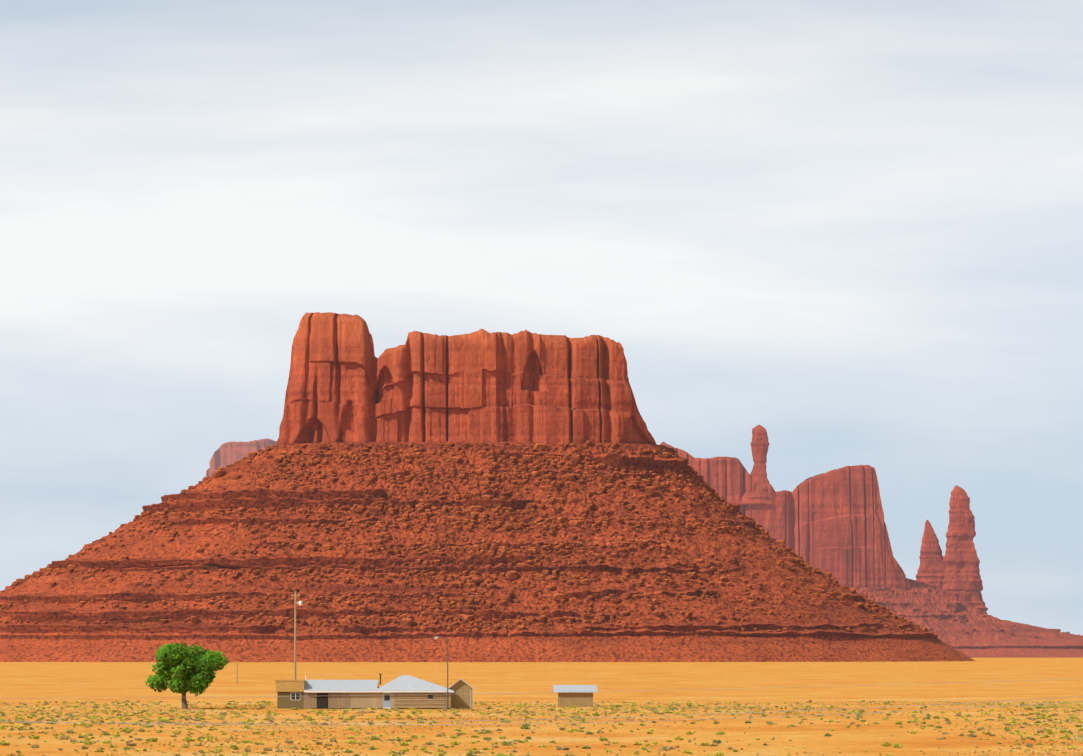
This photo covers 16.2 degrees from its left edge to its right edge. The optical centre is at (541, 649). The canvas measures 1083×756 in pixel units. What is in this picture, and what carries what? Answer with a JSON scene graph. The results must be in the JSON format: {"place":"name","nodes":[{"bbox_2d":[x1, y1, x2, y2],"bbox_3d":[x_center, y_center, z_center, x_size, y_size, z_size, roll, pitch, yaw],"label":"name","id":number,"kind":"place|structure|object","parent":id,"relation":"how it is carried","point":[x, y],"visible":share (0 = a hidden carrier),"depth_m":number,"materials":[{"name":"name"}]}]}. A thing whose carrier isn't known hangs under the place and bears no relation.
{"place":"outdoors","nodes":[
{"label":"outdoors","id":0,"kind":"place"},
{"bbox_2d":[202,438,276,480],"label":"mesa","id":1,"kind":"structure","parent":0,"point":[227,453],"depth_m":3412.57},
{"bbox_2d":[0,658,1082,755],"bbox_3d":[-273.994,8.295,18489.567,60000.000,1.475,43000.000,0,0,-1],"label":"ground","id":2,"kind":"structure","parent":0,"point":[100,683],"depth_m":515.30,"materials":[{"name":"orange sand"}]},
{"bbox_2d":[144,642,228,708],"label":"cottonwood","id":3,"kind":"object","parent":2,"relation":"on","point":[193,661],"depth_m":490.80,"materials":[{"name":"green plant"}]},
{"bbox_2d":[291,591,302,679],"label":"wooden light pole","id":4,"kind":"object","parent":2,"relation":"on","point":[299,602],"visible":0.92,"depth_m":500.05,"materials":[{"name":"grey"}]},
{"bbox_2d":[275,673,474,707],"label":"ranch house","id":5,"kind":"structure","parent":2,"relation":"on","point":[403,691],"depth_m":491.31,"materials":[{"name":"beige paint"}]},
{"bbox_2d":[434,636,448,708],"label":"street light","id":6,"kind":"object","parent":2,"relation":"on","point":[447,670],"visible":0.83,"depth_m":490.41,"materials":[{"name":"grey"}]},
{"bbox_2d":[0,442,974,661],"bbox_3d":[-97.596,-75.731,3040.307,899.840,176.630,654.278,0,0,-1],"label":"talus slope","id":7,"kind":"structure","parent":2,"relation":"on","point":[647,639],"depth_m":2845.26,"materials":[{"name":"red stone"}]},
{"bbox_2d":[0,441,928,632],"bbox_3d":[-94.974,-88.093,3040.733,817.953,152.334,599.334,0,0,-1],"label":"butte boulders","id":8,"kind":"object","parent":7,"relation":"on","point":[512,526],"visible":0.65,"depth_m":2885.67,"materials":[{"name":"red stone"}]},
{"bbox_2d":[276,312,656,445],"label":"butte","id":9,"kind":"object","parent":7,"relation":"on","point":[344,384],"visible":0.79,"depth_m":2999.16,"materials":[{"name":"red stone"}]},
{"bbox_2d":[0,702,1078,725],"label":"shrubs","id":10,"kind":"object","parent":2,"relation":"on","point":[379,716],"visible":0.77,"depth_m":437.09,"materials":[{"name":"green plant"}]},
{"bbox_2d":[0,699,1082,755],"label":"grass tufts","id":11,"kind":"object","parent":2,"relation":"on","point":[469,752],"visible":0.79,"depth_m":367.02,"materials":[{"name":"green plant"}]},
{"bbox_2d":[0,701,1082,755],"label":"shrubs","id":12,"kind":"object","parent":2,"relation":"on","point":[690,708],"visible":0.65,"depth_m":402.09,"materials":[{"name":"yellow plant"}]},
{"bbox_2d":[553,685,597,706],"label":"shed","id":13,"kind":"structure","parent":2,"relation":"on","point":[577,695],"depth_m":513.74,"materials":[{"name":"grey wood"}]},
{"bbox_2d":[849,579,1082,657],"bbox_3d":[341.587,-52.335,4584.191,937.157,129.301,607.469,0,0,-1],"label":"talus","id":14,"kind":"structure","parent":2,"relation":"on","point":[991,641],"depth_m":4425.03,"materials":[{"name":"red stone"}]},
{"bbox_2d":[660,442,910,589],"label":"mesa","id":15,"kind":"structure","parent":14,"relation":"on","point":[832,522],"depth_m":4502.29,"materials":[{"name":"red stone"}]},
{"bbox_2d":[739,425,772,504],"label":"rock spire","id":16,"kind":"structure","parent":15,"relation":"on","point":[759,443],"depth_m":4507.84,"materials":[{"name":"red stone"}]},
{"bbox_2d":[915,520,945,587],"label":"rock spire","id":17,"kind":"structure","parent":14,"relation":"on","point":[931,569],"depth_m":4688.65,"materials":[{"name":"red stone"}]},
{"bbox_2d":[942,485,987,613],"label":"rock spire","id":18,"kind":"structure","parent":14,"relation":"on","point":[962,578],"depth_m":4684.77,"materials":[{"name":"red stone"}]},
{"bbox_2d":[867,580,1079,637],"bbox_3d":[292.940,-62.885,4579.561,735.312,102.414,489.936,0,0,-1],"label":"boulders","id":19,"kind":"object","parent":14,"relation":"on","point":[954,619],"visible":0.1,"depth_m":4455.50,"materials":[{"name":"red stone"}]},
{"bbox_2d":[0,0,1082,635],"label":"sky","id":20,"kind":"structure","parent":0,"point":[850,232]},
{"bbox_2d":[22,701,1080,724],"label":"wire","id":21,"kind":"object","parent":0,"point":[618,721],"visible":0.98,"depth_m":116.66,"materials":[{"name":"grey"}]},
{"bbox_2d":[35,696,1082,723],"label":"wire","id":22,"kind":"object","parent":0,"point":[570,718],"visible":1,"depth_m":115.62,"materials":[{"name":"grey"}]},
{"bbox_2d":[140,679,1063,697],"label":"fence","id":23,"kind":"object","parent":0,"point":[595,691],"visible":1,"depth_m":109.63,"materials":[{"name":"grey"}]}
]}

